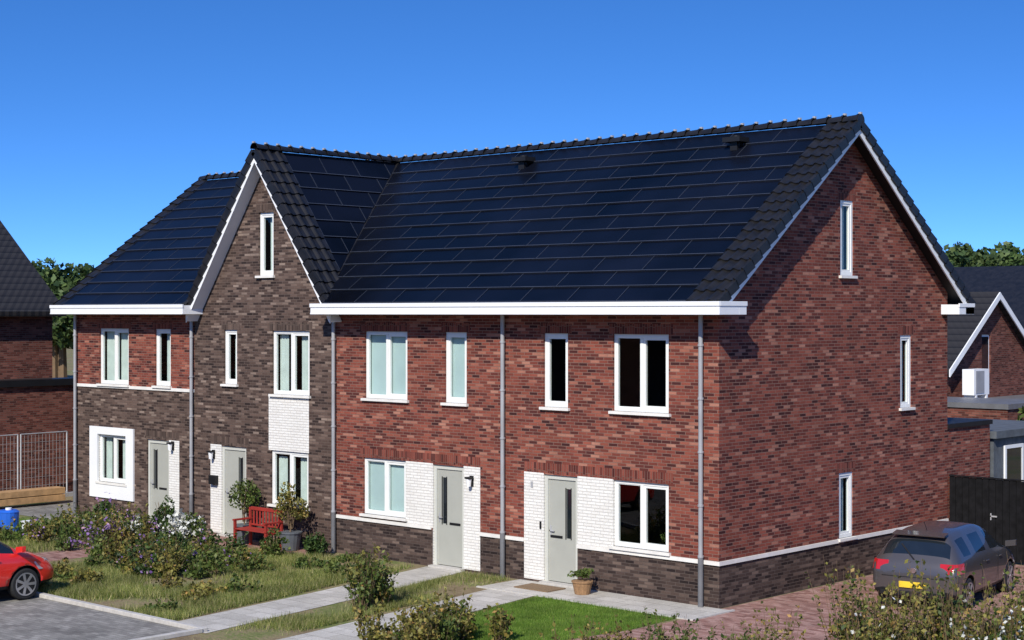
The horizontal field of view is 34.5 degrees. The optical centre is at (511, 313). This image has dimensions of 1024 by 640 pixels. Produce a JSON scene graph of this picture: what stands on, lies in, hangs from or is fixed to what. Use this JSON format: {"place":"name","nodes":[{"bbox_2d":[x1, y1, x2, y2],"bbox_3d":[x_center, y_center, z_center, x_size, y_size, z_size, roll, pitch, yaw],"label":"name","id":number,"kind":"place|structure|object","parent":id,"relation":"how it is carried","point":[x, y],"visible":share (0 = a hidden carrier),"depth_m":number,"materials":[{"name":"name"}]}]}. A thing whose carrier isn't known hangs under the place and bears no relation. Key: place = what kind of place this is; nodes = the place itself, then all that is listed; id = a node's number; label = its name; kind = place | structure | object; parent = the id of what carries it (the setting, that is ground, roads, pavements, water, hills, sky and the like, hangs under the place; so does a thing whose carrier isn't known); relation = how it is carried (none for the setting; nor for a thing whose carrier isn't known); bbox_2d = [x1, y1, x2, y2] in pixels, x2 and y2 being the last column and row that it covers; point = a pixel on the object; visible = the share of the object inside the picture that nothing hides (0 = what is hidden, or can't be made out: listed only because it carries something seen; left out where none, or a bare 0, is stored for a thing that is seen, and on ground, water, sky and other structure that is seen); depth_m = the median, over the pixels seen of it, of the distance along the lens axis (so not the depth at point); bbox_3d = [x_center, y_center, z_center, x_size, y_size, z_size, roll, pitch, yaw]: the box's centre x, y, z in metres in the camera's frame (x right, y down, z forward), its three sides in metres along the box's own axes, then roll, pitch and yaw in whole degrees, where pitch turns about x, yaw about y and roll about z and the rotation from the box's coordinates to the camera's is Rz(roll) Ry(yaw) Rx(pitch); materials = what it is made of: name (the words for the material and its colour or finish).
{"place":"outdoors","nodes":[
{"label":"outdoors","id":0,"kind":"place"},
{"bbox_2d":[11,518,66,539],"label":"side lawn","id":1,"kind":"structure","parent":0,"point":[21,527],"depth_m":42.19,"materials":[{"name":"green plant"}]},
{"bbox_2d":[0,507,19,530],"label":"blue barrel","id":2,"kind":"object","parent":1,"relation":"on","point":[7,514],"visible":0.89,"depth_m":41.24,"materials":[{"name":"plastic"}]},
{"bbox_2d":[0,502,124,521],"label":"grey terrace","id":3,"kind":"structure","parent":0,"point":[37,510],"depth_m":46.03,"materials":[{"name":"grey concrete"}]},
{"bbox_2d":[0,590,186,639],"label":"parking pavement","id":4,"kind":"structure","parent":0,"point":[34,618],"depth_m":29.15,"materials":[{"name":"grey concrete"}]},
{"bbox_2d":[0,542,53,599],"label":"parked car","id":5,"kind":"object","parent":4,"relation":"on","point":[24,573],"visible":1,"depth_m":31.48,"materials":[{"name":"red paint"}]},
{"bbox_2d":[33,591,207,639],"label":"kerb","id":6,"kind":"structure","parent":4,"relation":"on","point":[192,629],"depth_m":29.41,"materials":[{"name":"concrete"}]},
{"bbox_2d":[36,534,329,560],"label":"clinker path","id":7,"kind":"structure","parent":0,"point":[69,554],"depth_m":37.79,"materials":[{"name":"brick"}]},
{"bbox_2d":[227,478,260,543],"bbox_3d":[-6.447,4.720,39.358,0.782,1.540,0.831,0,0,43],"label":"potted shrub","id":8,"kind":"object","parent":7,"relation":"on","point":[247,500],"visible":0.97,"depth_m":39.29,"materials":[{"name":"green plant"}]},
{"bbox_2d":[232,506,282,549],"bbox_3d":[-5.945,5.040,38.492,1.220,0.920,0.540,0,0,43],"label":"garden bench","id":9,"kind":"object","parent":7,"relation":"on","point":[264,530],"visible":0.87,"depth_m":38.68,"materials":[{"name":"red paint"}]},
{"bbox_2d":[273,481,309,550],"bbox_3d":[-5.134,4.690,38.156,0.787,1.600,1.055,0,0,-19],"label":"potted shrub","id":10,"kind":"object","parent":7,"relation":"on","point":[291,506],"visible":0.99,"depth_m":38.06,"materials":[{"name":"green plant"}]},
{"bbox_2d":[104,252,270,478],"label":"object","id":11,"kind":"structure","parent":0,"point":[163,374],"depth_m":46.19,"materials":[{"name":"glass"}]},
{"bbox_2d":[179,566,459,632],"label":"garden path","id":12,"kind":"structure","parent":0,"point":[227,619],"depth_m":31.02,"materials":[{"name":"concrete"}]},
{"bbox_2d":[159,568,509,639],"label":"rough grass","id":13,"kind":"structure","parent":0,"point":[317,621],"depth_m":30.49,"materials":[{"name":"green plant"}]},
{"bbox_2d":[278,589,531,639],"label":"garden path","id":14,"kind":"structure","parent":0,"point":[482,599],"depth_m":29.89,"materials":[{"name":"concrete"}]},
{"bbox_2d":[0,348,1023,639],"bbox_3d":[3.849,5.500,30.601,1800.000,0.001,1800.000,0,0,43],"label":"ground","id":15,"kind":"structure","parent":0,"point":[244,634],"depth_m":31.50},
{"bbox_2d":[0,316,51,378],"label":"wall","id":16,"kind":"structure","parent":15,"relation":"on","point":[25,347],"depth_m":50.18,"materials":[{"name":"brick"}]},
{"bbox_2d":[0,221,66,315],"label":"roof","id":17,"kind":"structure","parent":16,"relation":"on","point":[25,289],"depth_m":50.92,"materials":[{"name":"tile"}]},
{"bbox_2d":[0,486,64,505],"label":"timber beams","id":18,"kind":"structure","parent":15,"relation":"on","point":[30,495],"depth_m":46.71,"materials":[{"name":"brown wood"}]},
{"bbox_2d":[0,431,72,496],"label":"construction fence","id":19,"kind":"object","parent":15,"relation":"on","point":[67,493],"visible":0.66,"depth_m":48.48,"materials":[{"name":"metal"}]},
{"bbox_2d":[0,377,72,491],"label":"flat roof extension","id":20,"kind":"object","parent":15,"relation":"on","point":[35,405],"depth_m":49.56,"materials":[{"name":"brick"}]},
{"bbox_2d":[0,530,80,552],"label":"rough grass","id":21,"kind":"structure","parent":15,"relation":"on","point":[37,546],"depth_m":38.55,"materials":[{"name":"green plant"}]},
{"bbox_2d":[31,257,93,377],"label":"distant trees","id":22,"kind":"object","parent":15,"relation":"on","point":[59,281],"visible":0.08,"depth_m":127.04,"materials":[{"name":"green plant"}]},
{"bbox_2d":[0,501,178,550],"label":"flower bed","id":23,"kind":"object","parent":15,"relation":"on","point":[108,525],"visible":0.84,"depth_m":39.08,"materials":[{"name":"green plant"}]},
{"bbox_2d":[91,492,119,515],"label":"garden shrub","id":24,"kind":"object","parent":15,"relation":"on","point":[104,506],"visible":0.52,"depth_m":43.07,"materials":[{"name":"green plant"}]},
{"bbox_2d":[38,554,262,611],"bbox_3d":[-7.528,5.301,32.841,5.931,0.467,3.459,0,0,43],"label":"weed patch","id":25,"kind":"object","parent":15,"relation":"on","point":[62,570],"visible":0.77,"depth_m":32.65,"materials":[{"name":"green plant"}]},
{"bbox_2d":[151,495,176,526],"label":"garden shrub","id":26,"kind":"object","parent":15,"relation":"on","point":[165,512],"visible":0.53,"depth_m":41.32,"materials":[{"name":"green plant"}]},
{"bbox_2d":[84,523,275,578],"bbox_3d":[-7.199,5.128,35.727,4.963,0.816,3.506,0,0,43],"label":"flower bed","id":27,"kind":"object","parent":15,"relation":"on","point":[175,554],"visible":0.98,"depth_m":34.93,"materials":[{"name":"green plant"}]},
{"bbox_2d":[162,508,206,542],"bbox_3d":[-7.761,5.071,39.002,0.990,0.902,1.068,0,0,-23],"label":"hydrangea bush","id":28,"kind":"object","parent":15,"relation":"on","point":[190,527],"visible":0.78,"depth_m":38.83,"materials":[{"name":"white plant"}]},
{"bbox_2d":[37,544,410,620],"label":"rough grass","id":29,"kind":"structure","parent":15,"relation":"on","point":[279,582],"depth_m":32.65,"materials":[{"name":"green plant"}]},
{"bbox_2d":[259,526,290,557],"bbox_3d":[-5.365,5.144,36.889,0.759,0.753,0.732,0,0,8],"label":"garden shrub","id":30,"kind":"object","parent":15,"relation":"on","point":[272,545],"visible":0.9,"depth_m":36.88,"materials":[{"name":"green plant"}]},
{"bbox_2d":[301,529,328,554],"bbox_3d":[-4.465,5.225,37.346,0.603,0.624,0.901,0,0,-15],"label":"garden shrub","id":31,"kind":"object","parent":15,"relation":"on","point":[318,543],"visible":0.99,"depth_m":37.16,"materials":[{"name":"green plant"}]},
{"bbox_2d":[292,553,362,574],"bbox_3d":[-3.886,5.370,35.575,1.747,0.322,2.736,0,0,-12],"label":"weed patch","id":32,"kind":"object","parent":15,"relation":"on","point":[314,562],"visible":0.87,"depth_m":35.38,"materials":[{"name":"green plant"}]},
{"bbox_2d":[341,541,398,610],"bbox_3d":[-2.682,4.927,30.680,1.066,1.205,1.175,0,0,43],"label":"shrub","id":33,"kind":"object","parent":15,"relation":"on","point":[368,586],"visible":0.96,"depth_m":30.49,"materials":[{"name":"green plant"}]},
{"bbox_2d":[73,314,703,606],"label":"downpipes","id":34,"kind":"object","parent":15,"relation":"on","point":[502,457],"visible":0.94,"depth_m":34.20,"materials":[{"name":"metal"}]},
{"bbox_2d":[77,306,718,607],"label":"front wall","id":35,"kind":"structure","parent":15,"relation":"on","point":[592,445],"depth_m":35.68,"materials":[{"name":"red brick"}]},
{"bbox_2d":[89,426,134,501],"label":"window surround","id":36,"kind":"object","parent":35,"relation":"attached to","point":[127,493],"visible":0.96,"depth_m":43.86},
{"bbox_2d":[204,176,319,306],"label":"cross gable wall","id":37,"kind":"structure","parent":35,"relation":"on","point":[237,283],"depth_m":39.78,"materials":[{"name":"brown brick"}]},
{"bbox_2d":[166,441,541,528],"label":"wall lamps and letterbox","id":38,"kind":"object","parent":35,"relation":"attached to","point":[213,479],"visible":1,"depth_m":40.81,"materials":[{"name":"black plastic"}]},
{"bbox_2d":[148,439,576,587],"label":"front doors","id":39,"kind":"structure","parent":35,"relation":"attached to","point":[560,527],"depth_m":35.41,"materials":[{"name":"grey paint"}]},
{"bbox_2d":[100,200,909,551],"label":"window frames","id":40,"kind":"structure","parent":35,"relation":"attached to","point":[644,486],"depth_m":35.85,"materials":[{"name":"white plastic"}]},
{"bbox_2d":[107,206,902,530],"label":"curtains","id":41,"kind":"object","parent":40,"relation":"attached to","point":[379,386],"visible":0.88,"depth_m":37.13,"materials":[{"name":"white fabric"}]},
{"bbox_2d":[843,340,904,530],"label":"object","id":42,"kind":"structure","parent":40,"relation":"in","point":[844,504],"depth_m":38.84,"materials":[{"name":"glass"}]},
{"bbox_2d":[95,275,915,555],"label":"window sills","id":43,"kind":"structure","parent":35,"relation":"attached to","point":[540,408],"depth_m":35.74,"materials":[{"name":"white stone"}]},
{"bbox_2d":[49,301,974,314],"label":"box gutters","id":44,"kind":"object","parent":35,"relation":"attached to","point":[639,308],"visible":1,"depth_m":33.90,"materials":[{"name":"white paint"}]},
{"bbox_2d":[63,178,237,304],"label":"solar roof","id":45,"kind":"structure","parent":44,"relation":"on","point":[159,263],"depth_m":44.59,"materials":[{"name":"blue glass"}]},
{"bbox_2d":[62,125,961,304],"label":"roof deck","id":46,"kind":"structure","parent":44,"relation":"on","point":[953,298],"depth_m":36.35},
{"bbox_2d":[187,149,254,304],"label":"cross gable verge tiles","id":47,"kind":"object","parent":46,"relation":"attached to","point":[220,226],"visible":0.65,"depth_m":40.12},
{"bbox_2d":[182,161,399,304],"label":"valley flashing","id":48,"kind":"object","parent":46,"relation":"on","point":[324,299],"visible":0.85,"depth_m":40.43,"materials":[{"name":"metal"}]},
{"bbox_2d":[253,148,339,302],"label":"cross gable verge tiles","id":49,"kind":"object","parent":46,"relation":"on","point":[302,226],"visible":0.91,"depth_m":38.64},
{"bbox_2d":[285,155,395,268],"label":"solar panels","id":50,"kind":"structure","parent":46,"relation":"attached to","point":[341,197],"depth_m":40.13,"materials":[{"name":"black glass"}]},
{"bbox_2d":[52,120,975,304],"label":"verge tiles","id":51,"kind":"object","parent":46,"relation":"on","point":[731,269],"visible":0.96,"depth_m":32.45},
{"bbox_2d":[198,112,864,179],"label":"ridge tiles","id":52,"kind":"object","parent":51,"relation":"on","point":[755,126],"visible":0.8,"depth_m":39.10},
{"bbox_2d":[186,130,966,323],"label":"barge boards","id":53,"kind":"object","parent":46,"relation":"attached to","point":[233,220],"visible":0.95,"depth_m":39.58,"materials":[{"name":"white paint"}]},
{"bbox_2d":[323,126,823,303],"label":"solar roof","id":54,"kind":"structure","parent":44,"relation":"on","point":[659,221],"depth_m":35.43,"materials":[{"name":"glass"}]},
{"bbox_2d":[511,135,748,168],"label":"roof vents","id":55,"kind":"object","parent":54,"relation":"on","point":[734,141],"visible":1,"depth_m":34.91,"materials":[{"name":"black plastic"}]},
{"bbox_2d":[77,383,948,565],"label":"stone bands","id":56,"kind":"object","parent":35,"relation":"attached to","point":[743,559],"visible":0.97,"depth_m":33.48,"materials":[{"name":"white stone"}]},
{"bbox_2d":[231,334,665,544],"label":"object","id":57,"kind":"structure","parent":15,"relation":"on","point":[630,397],"depth_m":35.97,"materials":[{"name":"glass"}]},
{"bbox_2d":[539,601,853,639],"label":"boundary hedge","id":58,"kind":"object","parent":15,"relation":"on","point":[661,636],"visible":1,"depth_m":23.87,"materials":[{"name":"green plant"}]},
{"bbox_2d":[719,143,946,608],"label":"gable wall","id":59,"kind":"structure","parent":15,"relation":"on","point":[809,376],"depth_m":33.40,"materials":[{"name":"red brick"}]},
{"bbox_2d":[805,551,1023,639],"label":"boundary hedge","id":60,"kind":"object","parent":15,"relation":"on","point":[939,623],"visible":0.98,"depth_m":23.74,"materials":[{"name":"green plant"}]},
{"bbox_2d":[947,417,992,520],"bbox_3d":[9.237,4.000,39.061,3.580,3.000,2.150,0,0,43],"label":"extension","id":61,"kind":"object","parent":15,"relation":"on","point":[968,446],"visible":0.25,"depth_m":37.86,"materials":[{"name":"red brick"}]},
{"bbox_2d":[943,241,1023,266],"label":"distant trees","id":62,"kind":"object","parent":15,"relation":"on","point":[966,255],"visible":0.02,"depth_m":147.71,"materials":[{"name":"green plant"}]},
{"bbox_2d":[947,305,1023,396],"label":"gable wall","id":63,"kind":"structure","parent":15,"relation":"on","point":[1006,362],"depth_m":54.11,"materials":[{"name":"brick"}]},
{"bbox_2d":[982,335,988,368],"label":"window","id":64,"kind":"structure","parent":63,"relation":"attached to","point":[985,351],"depth_m":53.57,"materials":[{"name":"black glass"}]},
{"bbox_2d":[947,395,1023,419],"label":"flat roof extension","id":65,"kind":"object","parent":15,"relation":"on","point":[1002,408],"visible":0.17,"depth_m":47.72,"materials":[{"name":"brick"}]},
{"bbox_2d":[962,368,988,397],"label":"air conditioning unit","id":66,"kind":"object","parent":65,"relation":"on","point":[975,383],"visible":0.77,"depth_m":51.21,"materials":[{"name":"white paint"}]},
{"bbox_2d":[949,474,1023,562],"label":"garden fence","id":67,"kind":"object","parent":15,"relation":"on","point":[993,507],"visible":0.72,"depth_m":36.33,"materials":[{"name":"wood"}]},
{"bbox_2d":[961,606,1023,639],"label":"flowering shrub","id":68,"kind":"object","parent":15,"relation":"on","point":[998,637],"visible":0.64,"depth_m":22.56,"materials":[{"name":"green plant"}]},
{"bbox_2d":[1017,406,1023,420],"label":"garden tree","id":69,"kind":"object","parent":15,"relation":"on","point":[1021,411],"visible":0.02,"depth_m":44.86,"materials":[{"name":"green plant"}]},
{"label":"side wall","id":70,"kind":"object","parent":15,"relation":"on","visible":0},
{"bbox_2d":[947,292,998,373],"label":"roof front","id":71,"kind":"structure","parent":70,"relation":"on","point":[961,328],"depth_m":52.88,"materials":[{"name":"tile"}]},
{"bbox_2d":[949,292,1023,376],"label":"barge boards","id":72,"kind":"object","parent":71,"relation":"attached to","point":[1000,297],"visible":1,"depth_m":52.89,"materials":[{"name":"white paint"}]},
{"bbox_2d":[997,300,1023,345],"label":"roof soffit","id":73,"kind":"structure","parent":71,"relation":"attached to","point":[1010,321],"depth_m":54.62,"materials":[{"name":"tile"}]},
{"bbox_2d":[0,0,1023,275],"label":"sky","id":74,"kind":"structure","parent":0,"point":[110,110],"materials":[{"name":"blue"}]},
{"bbox_2d":[381,595,676,639],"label":"front lawn","id":75,"kind":"structure","parent":0,"point":[528,633],"depth_m":29.52,"materials":[{"name":"green plant"}]},
{"bbox_2d":[352,585,515,639],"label":"shrub border","id":76,"kind":"object","parent":75,"relation":"on","point":[451,621],"visible":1,"depth_m":27.06,"materials":[{"name":"green plant"}]},
{"bbox_2d":[484,579,726,618],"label":"door apron paving","id":77,"kind":"structure","parent":0,"point":[670,608],"depth_m":31.46,"materials":[{"name":"concrete"}]},
{"bbox_2d":[514,583,565,592],"bbox_3d":[0.552,5.481,32.851,0.900,0.021,0.550,0,0,43],"label":"doormat","id":78,"kind":"object","parent":77,"relation":"on","point":[539,587],"visible":1,"depth_m":32.81,"materials":[{"name":"beige fabric"}]},
{"bbox_2d":[567,567,593,594],"bbox_3d":[1.334,5.223,32.220,0.516,0.534,0.459,0,0,10],"label":"flower pot","id":79,"kind":"object","parent":77,"relation":"on","point":[582,586],"visible":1,"depth_m":32.08,"materials":[{"name":"orange ceramic"}]},
{"bbox_2d":[476,586,734,620],"bbox_3d":[1.697,5.485,31.689,5.360,0.030,1.310,0,0,43],"label":"path edging","id":80,"kind":"object","parent":77,"relation":"on","point":[714,614],"visible":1,"depth_m":30.53,"materials":[{"name":"concrete"}]},
{"bbox_2d":[660,532,665,544],"bbox_3d":[2.992,4.384,31.820,0.300,0.294,0.212,0,0,43],"label":"windowsill plant","id":81,"kind":"object","parent":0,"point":[664,538],"visible":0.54,"depth_m":31.86,"materials":[{"name":"green plant"}]},
{"bbox_2d":[573,565,1023,639],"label":"clinker driveway","id":82,"kind":"structure","parent":0,"point":[784,605],"depth_m":29.92,"materials":[{"name":"red brick"}]},
{"bbox_2d":[873,521,1016,609],"bbox_3d":[8.458,4.692,31.918,2.000,1.595,3.990,0,0,34],"label":"parked car","id":83,"kind":"object","parent":82,"relation":"on","point":[939,547],"visible":0.88,"depth_m":30.61,"materials":[{"name":"grey paint"}]},
{"bbox_2d":[970,418,1023,481],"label":"timber shed","id":84,"kind":"structure","parent":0,"point":[1006,449],"depth_m":39.32,"materials":[{"name":"white paint"}]},
{"bbox_2d":[1004,443,1023,481],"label":"window","id":85,"kind":"structure","parent":84,"relation":"in","point":[1014,453],"depth_m":39.52,"materials":[{"name":"white paint"}]},
{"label":"walls","id":86,"kind":"object","parent":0,"visible":0},
{"bbox_2d":[954,266,1023,328],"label":"roof front","id":87,"kind":"structure","parent":86,"relation":"on","point":[1007,282],"depth_m":79.57,"materials":[{"name":"tile"}]}
]}

